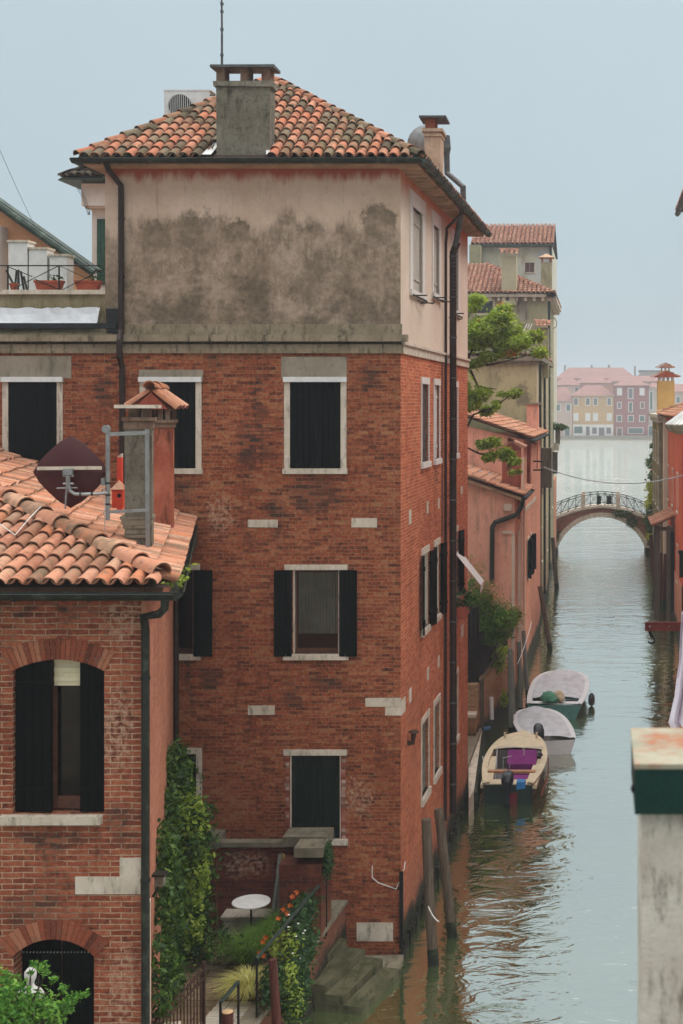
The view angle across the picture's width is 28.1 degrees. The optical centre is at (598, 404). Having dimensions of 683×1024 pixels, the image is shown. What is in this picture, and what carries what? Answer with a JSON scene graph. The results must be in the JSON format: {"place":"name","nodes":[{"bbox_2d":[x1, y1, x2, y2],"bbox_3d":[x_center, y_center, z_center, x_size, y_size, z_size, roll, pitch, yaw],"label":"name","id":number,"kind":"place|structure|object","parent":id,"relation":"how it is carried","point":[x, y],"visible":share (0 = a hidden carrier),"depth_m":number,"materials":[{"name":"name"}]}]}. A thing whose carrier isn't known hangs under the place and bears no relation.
{"place":"outdoors","nodes":[
{"label":"outdoors","id":0,"kind":"place"},
{"bbox_2d":[0,198,101,289],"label":"orange house","id":1,"kind":"structure","parent":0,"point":[15,224],"depth_m":30.78,"materials":[{"name":"paint"}]},
{"bbox_2d":[57,166,104,289],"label":"white house","id":2,"kind":"structure","parent":0,"point":[90,185],"depth_m":35.70,"materials":[{"name":"paint"}]},
{"bbox_2d":[160,928,283,1023],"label":"garden pavement","id":3,"kind":"structure","parent":0,"point":[213,969],"depth_m":21.59,"materials":[{"name":"stone"}]},
{"bbox_2d":[152,961,205,1023],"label":"iron fence","id":4,"kind":"object","parent":3,"relation":"on","point":[202,975],"visible":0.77,"depth_m":19.48,"materials":[{"name":"metal"}]},
{"bbox_2d":[182,911,243,968],"bbox_3d":[-6.537,9.035,22.204,0.818,1.010,1.160,0,0,-44],"label":"garden bush","id":5,"kind":"object","parent":3,"relation":"on","point":[206,955],"visible":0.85,"depth_m":22.15,"materials":[{"name":"green plant"}]},
{"bbox_2d":[199,1001,252,1023],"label":"plank walkway","id":6,"kind":"structure","parent":3,"relation":"on","point":[212,1017],"depth_m":20.46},
{"bbox_2d":[206,964,285,1001],"bbox_3d":[-5.535,9.254,20.970,1.412,0.353,1.406,0,0,0],"label":"grass tuft","id":7,"kind":"object","parent":3,"relation":"on","point":[247,978],"visible":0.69,"depth_m":20.91,"materials":[{"name":"plant"}]},
{"bbox_2d":[220,909,275,935],"bbox_3d":[-6.229,9.275,23.594,0.973,0.356,0.393,0,0,0],"label":"stone bench","id":8,"kind":"object","parent":3,"relation":"on","point":[236,918],"visible":0.36,"depth_m":23.44,"materials":[{"name":"stone"}]},
{"bbox_2d":[232,894,270,927],"bbox_3d":[-6.084,9.070,23.072,0.660,0.760,0.660,0,0,0],"label":"cafe table","id":9,"kind":"object","parent":3,"relation":"on","point":[250,902],"visible":0.66,"depth_m":23.05,"materials":[{"name":"white paint"}]},
{"bbox_2d":[203,890,326,967],"bbox_3d":[-5.706,8.820,22.625,1.629,1.260,3.448,0,0,11],"label":"daylily","id":10,"kind":"object","parent":3,"relation":"on","point":[253,941],"visible":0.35,"depth_m":22.22,"materials":[{"name":"green plant"}]},
{"bbox_2d":[203,827,333,938],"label":"garden wall","id":11,"kind":"structure","parent":3,"relation":"on","point":[248,866],"depth_m":23.80,"materials":[{"name":"brick"}]},
{"bbox_2d":[322,838,335,884],"bbox_3d":[-4.814,8.109,23.403,0.285,0.834,0.463,0,0,0],"label":"pier ivy","id":12,"kind":"object","parent":11,"relation":"attached to","point":[327,864],"visible":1,"depth_m":23.34,"materials":[{"name":"green plant"}]},
{"bbox_2d":[271,853,284,915],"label":"leaning boards","id":13,"kind":"object","parent":3,"relation":"on","point":[281,856],"visible":0.36,"depth_m":23.56,"materials":[{"name":"grey wood"}]},
{"bbox_2d":[248,887,325,1023],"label":"hanging shrub","id":14,"kind":"object","parent":3,"relation":"on","point":[294,971],"visible":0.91,"depth_m":21.02,"materials":[{"name":"green plant"}]},
{"bbox_2d":[0,0,682,383],"label":"sky","id":15,"kind":"structure","parent":0,"point":[568,114],"materials":[{"name":"blue"}]},
{"bbox_2d":[61,439,682,1023],"bbox_3d":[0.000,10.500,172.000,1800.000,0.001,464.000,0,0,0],"label":"canal water","id":16,"kind":"structure","parent":0,"point":[545,891],"depth_m":31.60,"materials":[{"name":"liquid"}]},
{"bbox_2d":[268,958,281,1023],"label":"mooring pole","id":17,"kind":"object","parent":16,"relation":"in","point":[274,995],"visible":1,"depth_m":19.52,"materials":[{"name":"red wood"}]},
{"bbox_2d":[240,900,346,1023],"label":"retaining wall","id":18,"kind":"structure","parent":16,"relation":"in","point":[335,929],"depth_m":23.34,"materials":[{"name":"brick"}]},
{"bbox_2d":[222,1009,233,1023],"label":"wooden post","id":19,"kind":"object","parent":18,"relation":"on","point":[227,1016],"visible":1,"depth_m":18.61,"materials":[{"name":"red wood"}]},
{"bbox_2d":[219,980,239,1023],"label":"garden railing","id":20,"kind":"object","parent":18,"relation":"on","point":[230,990],"visible":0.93,"depth_m":19.23,"materials":[{"name":"metal"}]},
{"bbox_2d":[255,876,327,1017],"bbox_3d":[-5.064,9.006,21.932,0.045,1.088,3.552,0,0,6],"label":"garden railing","id":21,"kind":"object","parent":18,"relation":"on","point":[279,931],"visible":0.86,"depth_m":21.25,"materials":[{"name":"metal"}]},
{"bbox_2d":[314,938,403,1014],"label":"water steps","id":22,"kind":"structure","parent":16,"relation":"in","point":[355,981],"depth_m":23.50,"materials":[{"name":"stone"}]},
{"bbox_2d":[421,818,438,966],"bbox_3d":[-3.145,9.442,24.711,0.379,3.326,0.210,0,0,21],"label":"mooring pole","id":23,"kind":"object","parent":16,"relation":"in","point":[431,931],"visible":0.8,"depth_m":24.64,"materials":[{"name":"brown wood"}]},
{"bbox_2d":[434,808,457,938],"bbox_3d":[-2.987,9.544,26.017,0.546,3.127,0.210,0,0,11],"label":"mooring pole","id":24,"kind":"object","parent":16,"relation":"in","point":[451,928],"visible":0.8,"depth_m":25.95,"materials":[{"name":"brown wood"}]},
{"bbox_2d":[469,731,484,814],"bbox_3d":[-3.405,10.525,37.209,0.545,0.950,7.181,0,0,-6],"label":"stone landing","id":25,"kind":"object","parent":16,"relation":"in","point":[475,769],"visible":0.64,"depth_m":36.13,"materials":[{"name":"stone"}]},
{"bbox_2d":[468,403,549,702],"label":"pink house","id":26,"kind":"structure","parent":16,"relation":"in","point":[503,527],"depth_m":47.20,"materials":[{"name":"paint"}]},
{"bbox_2d":[544,467,682,483],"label":"light string","id":27,"kind":"object","parent":26,"relation":"attached to","point":[612,482],"visible":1,"depth_m":55.98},
{"bbox_2d":[508,649,513,733],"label":"mooring pole","id":28,"kind":"object","parent":16,"relation":"in","point":[510,696],"visible":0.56,"depth_m":41.56,"materials":[{"name":"brown wood"}]},
{"bbox_2d":[480,729,548,808],"bbox_3d":[-2.300,10.108,36.844,1.827,1.144,5.500,0,0,0],"label":"motor boat","id":29,"kind":"object","parent":16,"relation":"on","point":[512,771],"visible":0.99,"depth_m":36.29,"materials":[{"name":"beige wood"}]},
{"bbox_2d":[517,641,522,709],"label":"mooring pole","id":30,"kind":"object","parent":16,"relation":"in","point":[519,683],"visible":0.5,"depth_m":44.29,"materials":[{"name":"brown wood"}]},
{"bbox_2d":[522,630,528,698],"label":"mooring pole","id":31,"kind":"object","parent":16,"relation":"in","point":[525,667],"visible":0.56,"depth_m":46.99,"materials":[{"name":"brown wood"}]},
{"bbox_2d":[513,706,575,754],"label":"covered boat","id":32,"kind":"object","parent":16,"relation":"on","point":[542,721],"visible":0.79,"depth_m":40.83,"materials":[{"name":"fabric"}]},
{"bbox_2d":[538,586,552,650],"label":"mooring pole","id":33,"kind":"object","parent":16,"relation":"in","point":[545,620],"visible":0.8,"depth_m":56.27,"materials":[{"name":"brown wood"}]},
{"bbox_2d":[551,537,558,588],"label":"mooring pole","id":34,"kind":"object","parent":16,"relation":"in","point":[555,572],"visible":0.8,"depth_m":75.03,"materials":[{"name":"brown wood"}]},
{"bbox_2d":[554,476,555,546],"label":"quay wall","id":35,"kind":"structure","parent":16,"relation":"in","point":[555,509],"depth_m":89.86,"materials":[{"name":"pink brick"}]},
{"bbox_2d":[527,669,594,718],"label":"covered boat","id":36,"kind":"object","parent":16,"relation":"on","point":[570,683],"visible":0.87,"depth_m":45.96,"materials":[{"name":"fabric"}]},
{"bbox_2d":[540,690,564,702],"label":"net bundle","id":37,"kind":"object","parent":36,"relation":"on","point":[551,696],"visible":1,"depth_m":44.10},
{"bbox_2d":[556,491,649,554],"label":"bridge","id":38,"kind":"structure","parent":16,"relation":"in","point":[565,524],"depth_m":92.00,"materials":[{"name":"brick"}]},
{"bbox_2d":[556,509,640,541],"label":"hanging creeper","id":39,"kind":"object","parent":38,"relation":"attached to","point":[629,520],"visible":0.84,"depth_m":91.84,"materials":[{"name":"green plant"}]},
{"bbox_2d":[649,535,653,588],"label":"mooring pole","id":40,"kind":"object","parent":16,"relation":"in","point":[651,542],"visible":0.45,"depth_m":75.03,"materials":[{"name":"red wood"}]},
{"bbox_2d":[661,554,666,606],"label":"mooring pole","id":41,"kind":"object","parent":16,"relation":"in","point":[663,602],"visible":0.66,"depth_m":68.54,"materials":[{"name":"red wood"}]},
{"bbox_2d":[468,728,481,783],"bbox_3d":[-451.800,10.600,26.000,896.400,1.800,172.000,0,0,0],"label":"bank ground","id":42,"kind":"structure","parent":0,"point":[472,742],"depth_m":38.58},
{"bbox_2d":[0,64,491,957],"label":"brick house","id":43,"kind":"structure","parent":42,"relation":"on","point":[278,304],"depth_m":25.00,"materials":[{"name":"brick"}]},
{"bbox_2d":[6,270,27,289],"bbox_3d":[-11.399,-2.423,25.868,0.482,0.451,0.192,0,0,27],"label":"folding chair","id":44,"kind":"object","parent":43,"relation":"on","point":[17,276],"visible":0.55,"depth_m":25.85,"materials":[{"name":"metal"}]},
{"bbox_2d":[7,240,35,289],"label":"terrace column","id":45,"kind":"structure","parent":43,"relation":"on","point":[18,252],"depth_m":27.20,"materials":[{"name":"white paint"}]},
{"bbox_2d":[0,377,62,462],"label":"window","id":46,"kind":"structure","parent":43,"relation":"in","point":[36,403],"depth_m":25.05,"materials":[{"name":"stone"}]},
{"bbox_2d":[27,247,54,289],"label":"terrace column","id":47,"kind":"structure","parent":43,"relation":"on","point":[38,256],"depth_m":27.20,"materials":[{"name":"white paint"}]},
{"bbox_2d":[33,274,64,289],"bbox_3d":[-10.559,-2.349,25.360,0.553,0.337,0.200,0,0,0],"label":"planter","id":48,"kind":"object","parent":43,"relation":"on","point":[53,282],"visible":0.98,"depth_m":25.28,"materials":[{"name":"ceramic"}]},
{"bbox_2d":[48,254,74,289],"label":"terrace column","id":49,"kind":"structure","parent":43,"relation":"on","point":[64,259],"depth_m":27.20,"materials":[{"name":"white paint"}]},
{"bbox_2d":[74,274,103,289],"bbox_3d":[-9.801,-2.346,25.357,0.515,0.332,0.220,0,0,0],"label":"planter","id":50,"kind":"object","parent":43,"relation":"on","point":[88,285],"visible":0.98,"depth_m":25.28,"materials":[{"name":"ceramic"}]},
{"bbox_2d":[138,377,202,473],"bbox_3d":[-8.117,0.396,25.013,1.211,1.835,0.176,0,0,0],"label":"window","id":51,"kind":"structure","parent":43,"relation":"in","point":[188,429],"depth_m":25.05,"materials":[{"name":"stone"}]},
{"bbox_2d":[163,89,215,114],"bbox_3d":[-8.536,-5.746,27.764,1.149,1.692,0.392,0,0,0],"label":"air conditioner","id":52,"kind":"object","parent":43,"relation":"on","point":[175,100],"visible":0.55,"depth_m":27.59,"materials":[{"name":"white paint"}]},
{"bbox_2d":[185,748,201,803],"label":"window","id":53,"kind":"structure","parent":43,"relation":"in","point":[198,760],"depth_m":24.98,"materials":[{"name":"stone"}]},
{"bbox_2d":[179,565,211,659],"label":"window","id":54,"kind":"structure","parent":43,"relation":"in","point":[195,605],"depth_m":24.93,"materials":[{"name":"wood"}]},
{"bbox_2d":[220,0,223,63],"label":"antenna mast","id":55,"kind":"object","parent":43,"relation":"on","point":[221,28],"visible":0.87,"depth_m":26.38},
{"bbox_2d":[282,377,347,473],"bbox_3d":[-5.374,0.396,25.013,1.221,1.835,0.176,0,0,0],"label":"window","id":56,"kind":"structure","parent":43,"relation":"in","point":[318,421],"depth_m":25.05,"materials":[{"name":"stone"}]},
{"bbox_2d":[274,565,356,659],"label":"window","id":57,"kind":"structure","parent":43,"relation":"in","point":[324,596],"depth_m":25.01,"materials":[{"name":"wood"}]},
{"bbox_2d":[283,749,347,845],"bbox_3d":[-5.374,7.442,25.020,1.241,1.803,0.161,0,0,0],"label":"window","id":58,"kind":"structure","parent":43,"relation":"in","point":[315,784],"depth_m":25.05,"materials":[{"name":"wood"}]},
{"bbox_2d":[407,125,424,149],"bbox_3d":[-4.095,-5.936,31.093,0.918,1.280,0.237,0,0,18],"label":"satellite dish","id":59,"kind":"object","parent":43,"relation":"attached to","point":[416,138],"visible":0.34,"depth_m":31.04,"materials":[{"name":"metal"}]},
{"bbox_2d":[409,189,427,301],"bbox_3d":[-3.633,-3.205,26.875,0.430,2.090,1.875,0,0,0],"label":"window","id":60,"kind":"structure","parent":43,"relation":"in","point":[415,201],"depth_m":26.95,"materials":[{"name":"white paint"}]},
{"bbox_2d":[421,377,431,468],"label":"window","id":61,"kind":"structure","parent":43,"relation":"in","point":[424,380],"depth_m":28.06,"materials":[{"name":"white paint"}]},
{"bbox_2d":[421,708,431,806],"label":"window","id":62,"kind":"structure","parent":43,"relation":"in","point":[428,792],"depth_m":28.06,"materials":[{"name":"stone"}]},
{"bbox_2d":[421,544,437,637],"bbox_3d":[-3.670,3.915,27.823,0.292,1.830,1.497,0,0,3],"label":"window","id":63,"kind":"structure","parent":43,"relation":"in","point":[433,561],"depth_m":28.23,"materials":[{"name":"wood"}]},
{"bbox_2d":[433,379,441,464],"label":"window","id":64,"kind":"structure","parent":43,"relation":"in","point":[436,461],"depth_m":29.59,"materials":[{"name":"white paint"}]},
{"bbox_2d":[433,693,442,783],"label":"window","id":65,"kind":"structure","parent":43,"relation":"in","point":[439,771],"depth_m":29.59,"materials":[{"name":"stone"}]},
{"bbox_2d":[432,210,446,301],"bbox_3d":[-3.548,-3.290,29.346,0.426,1.920,1.400,0,0,0],"label":"window","id":66,"kind":"structure","parent":43,"relation":"in","point":[436,219],"depth_m":29.60,"materials":[{"name":"white paint"}]},
{"bbox_2d":[434,537,447,622],"bbox_3d":[-3.620,3.915,29.422,0.291,1.830,1.397,0,0,3],"label":"window","id":67,"kind":"structure","parent":43,"relation":"in","point":[443,603],"depth_m":29.83,"materials":[{"name":"wood"}]},
{"bbox_2d":[451,227,463,317],"bbox_3d":[-3.460,-3.215,32.345,0.426,2.070,1.700,0,0,0],"label":"window","id":68,"kind":"structure","parent":43,"relation":"in","point":[459,314],"depth_m":32.90,"materials":[{"name":"white paint"}]},
{"bbox_2d":[457,525,464,598],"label":"window","id":69,"kind":"structure","parent":43,"relation":"in","point":[461,540],"depth_m":32.86,"materials":[{"name":"stone"}]},
{"bbox_2d":[457,588,478,618],"bbox_3d":[-3.329,4.834,32.247,0.701,0.692,1.462,0,0,0],"label":"flower box","id":70,"kind":"object","parent":43,"relation":"attached to","point":[463,608],"visible":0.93,"depth_m":32.11,"materials":[{"name":"ceramic"}]},
{"bbox_2d":[468,607,513,738],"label":"canal garden wall","id":71,"kind":"structure","parent":42,"relation":"on","point":[487,713],"depth_m":41.26,"materials":[{"name":"red brick"}]},
{"bbox_2d":[490,645,508,707],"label":"plant","id":72,"kind":"object","parent":71,"relation":"attached to","point":[500,664],"visible":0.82,"depth_m":43.23,"materials":[{"name":"green plant"}]},
{"bbox_2d":[468,554,530,666],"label":"tamarisk shrub","id":73,"kind":"object","parent":42,"relation":"on","point":[502,617],"visible":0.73,"depth_m":42.15,"materials":[{"name":"green plant"}]},
{"bbox_2d":[468,291,551,478],"bbox_3d":[-3.624,3.275,39.285,4.489,13.267,3.003,0,0,0],"label":"courtyard tree","id":74,"kind":"object","parent":42,"relation":"on","point":[485,332],"visible":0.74,"depth_m":39.12,"materials":[{"name":"green plant"}]},
{"bbox_2d":[468,319,553,615],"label":"beige house","id":75,"kind":"structure","parent":42,"relation":"on","point":[528,376],"depth_m":62.00,"materials":[{"name":"paint"}]},
{"bbox_2d":[469,223,557,514],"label":"back house","id":76,"kind":"structure","parent":42,"relation":"on","point":[532,243],"depth_m":90.00,"materials":[{"name":"paint"}]},
{"bbox_2d":[468,248,561,578],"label":"old house","id":77,"kind":"structure","parent":42,"relation":"on","point":[531,300],"depth_m":75.16,"materials":[{"name":"paint"}]},
{"bbox_2d":[473,298,494,314],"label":"window","id":78,"kind":"structure","parent":77,"relation":"in","point":[490,305],"depth_m":75.95,"materials":[{"name":"glass"}]},
{"bbox_2d":[553,422,569,450],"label":"balcony planter","id":79,"kind":"object","parent":77,"relation":"attached to","point":[557,427],"visible":0.88,"depth_m":86.00,"materials":[{"name":"green stone"}]},
{"bbox_2d":[577,377,612,392],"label":"back row house","id":80,"kind":"structure","parent":0,"point":[606,384],"depth_m":428.00,"materials":[{"name":"tile"}]},
{"bbox_2d":[557,365,635,381],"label":"long hall","id":81,"kind":"structure","parent":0,"point":[576,374],"depth_m":459.00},
{"bbox_2d":[560,435,651,438],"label":"promenade","id":82,"kind":"structure","parent":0,"point":[605,437],"depth_m":399.50,"materials":[{"name":"grey stone"}]},
{"bbox_2d":[607,376,661,393],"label":"back row house","id":83,"kind":"structure","parent":0,"point":[648,380],"depth_m":433.96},
{"bbox_2d":[630,728,682,1023],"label":"terrace pier","id":84,"kind":"structure","parent":0,"point":[656,788],"depth_m":3.26,"materials":[{"name":"stone"}]},
{"bbox_2d":[668,612,682,727],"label":"hanging cloth","id":85,"kind":"object","parent":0,"point":[676,718],"visible":0.94,"depth_m":12.01,"materials":[{"name":"fabric"}]},
{"bbox_2d":[675,384,682,405],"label":"waterfront house","id":86,"kind":"structure","parent":0,"point":[678,393],"depth_m":403.00,"materials":[{"name":"pink paint"}]},
{"bbox_3d":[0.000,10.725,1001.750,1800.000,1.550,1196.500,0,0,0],"label":"far quay","id":87,"kind":"structure","parent":0,"visible":0},
{"bbox_2d":[557,387,573,435],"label":"waterfront house","id":88,"kind":"structure","parent":87,"relation":"on","point":[565,400],"depth_m":403.00,"materials":[{"name":"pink paint"}]},
{"bbox_2d":[557,378,580,396],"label":"back row house","id":89,"kind":"structure","parent":87,"relation":"on","point":[571,385],"depth_m":425.00,"materials":[{"name":"tile"}]},
{"bbox_2d":[571,385,614,435],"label":"waterfront house","id":90,"kind":"structure","parent":87,"relation":"on","point":[593,410],"depth_m":403.00,"materials":[{"name":"white paint"}]},
{"bbox_2d":[612,380,649,435],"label":"waterfront house","id":91,"kind":"structure","parent":87,"relation":"on","point":[630,407],"depth_m":403.00,"materials":[{"name":"pink paint"}]},
{"bbox_2d":[647,383,656,435],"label":"waterfront house","id":92,"kind":"structure","parent":87,"relation":"on","point":[652,397],"depth_m":403.00,"materials":[{"name":"white paint"}]},
{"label":"garden ground","id":93,"kind":"structure","parent":0,"visible":0},
{"bbox_2d":[17,967,43,998],"bbox_3d":[-6.725,8.127,15.600,0.400,2.945,0.400,0,0,0],"label":"garden statue","id":94,"kind":"object","parent":93,"relation":"on","point":[33,978],"visible":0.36,"depth_m":15.56,"materials":[{"name":"stone"}]},
{"bbox_2d":[0,960,90,1023],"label":"garden tree","id":95,"kind":"object","parent":93,"relation":"on","point":[30,1008],"visible":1,"depth_m":14.34,"materials":[{"name":"green plant"}]},
{"bbox_2d":[0,381,198,1023],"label":"brick cottage","id":96,"kind":"structure","parent":93,"relation":"on","point":[86,670],"depth_m":16.40,"materials":[{"name":"brick"}]},
{"bbox_2d":[0,660,103,824],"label":"window","id":97,"kind":"structure","parent":96,"relation":"in","point":[59,704],"depth_m":16.44,"materials":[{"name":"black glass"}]},
{"bbox_2d":[22,939,93,1023],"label":"door","id":98,"kind":"structure","parent":96,"relation":"in","point":[77,963],"depth_m":16.63,"materials":[{"name":"wood"}]},
{"bbox_2d":[0,425,149,546],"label":"satellite antenna","id":99,"kind":"object","parent":96,"relation":"on","point":[70,471],"visible":0.97,"depth_m":17.73,"materials":[{"name":"metal"}]},
{"bbox_2d":[110,480,124,507],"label":"bird house","id":100,"kind":"structure","parent":96,"relation":"on","point":[118,493],"depth_m":18.70,"materials":[{"name":"wood"}]},
{"bbox_2d":[117,453,122,509],"bbox_3d":[-6.910,1.129,19.030,0.066,0.841,0.060,0,0,0],"label":"roof pole","id":101,"kind":"object","parent":96,"relation":"on","point":[120,467],"visible":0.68,"depth_m":19.00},
{"bbox_2d":[152,870,168,897],"bbox_3d":[-6.035,6.598,18.100,0.203,0.338,0.180,0,0,0],"label":"wall lantern","id":102,"kind":"object","parent":96,"relation":"attached to","point":[159,876],"depth_m":18.04,"materials":[{"name":"metal"}]},
{"bbox_2d":[151,735,228,1023],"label":"ivy","id":103,"kind":"object","parent":96,"relation":"attached to","point":[185,857],"visible":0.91,"depth_m":21.82,"materials":[{"name":"green plant"}]},
{"bbox_3d":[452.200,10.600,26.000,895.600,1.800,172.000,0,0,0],"label":"right bank ground","id":104,"kind":"structure","parent":0,"visible":0},
{"bbox_2d":[648,413,664,595],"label":"brown house","id":105,"kind":"structure","parent":104,"relation":"on","point":[657,467],"depth_m":76.08,"materials":[{"name":"paint"}]},
{"bbox_2d":[651,362,680,429],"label":"bell chimney","id":106,"kind":"object","parent":105,"relation":"on","point":[665,394],"visible":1,"depth_m":76.00,"materials":[{"name":"paint"}]},
{"bbox_2d":[656,403,682,640],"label":"red house","id":107,"kind":"structure","parent":104,"relation":"on","point":[672,467],"depth_m":62.21,"materials":[{"name":"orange paint"}]},
{"bbox_2d":[647,507,674,621],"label":"tiled canopy","id":108,"kind":"object","parent":107,"relation":"attached to","point":[660,517],"visible":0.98,"depth_m":62.80,"materials":[{"name":"tile"}]},
{"bbox_2d":[666,531,674,611],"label":"canal door","id":109,"kind":"structure","parent":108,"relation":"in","point":[672,534],"depth_m":62.79,"materials":[{"name":"wood"}]},
{"bbox_2d":[645,622,680,630],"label":"crane beam","id":110,"kind":"structure","parent":107,"relation":"attached to","point":[662,626],"depth_m":29.99,"materials":[{"name":"metal"}]},
{"bbox_2d":[675,189,682,216],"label":"tall house","id":111,"kind":"structure","parent":104,"relation":"on","point":[679,208],"depth_m":50.17,"materials":[{"name":"grey paint"}]},
{"bbox_2d":[664,411,682,434],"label":"awning","id":112,"kind":"object","parent":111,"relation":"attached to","point":[674,424],"visible":1,"depth_m":19.79,"materials":[{"name":"fabric"}]},
{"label":"garden wall","id":113,"kind":"object","parent":104,"relation":"on","visible":0},
{"bbox_2d":[641,443,651,561],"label":"climbing vine","id":114,"kind":"object","parent":113,"relation":"attached to","point":[648,507],"visible":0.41,"depth_m":87.52,"materials":[{"name":"green plant"}]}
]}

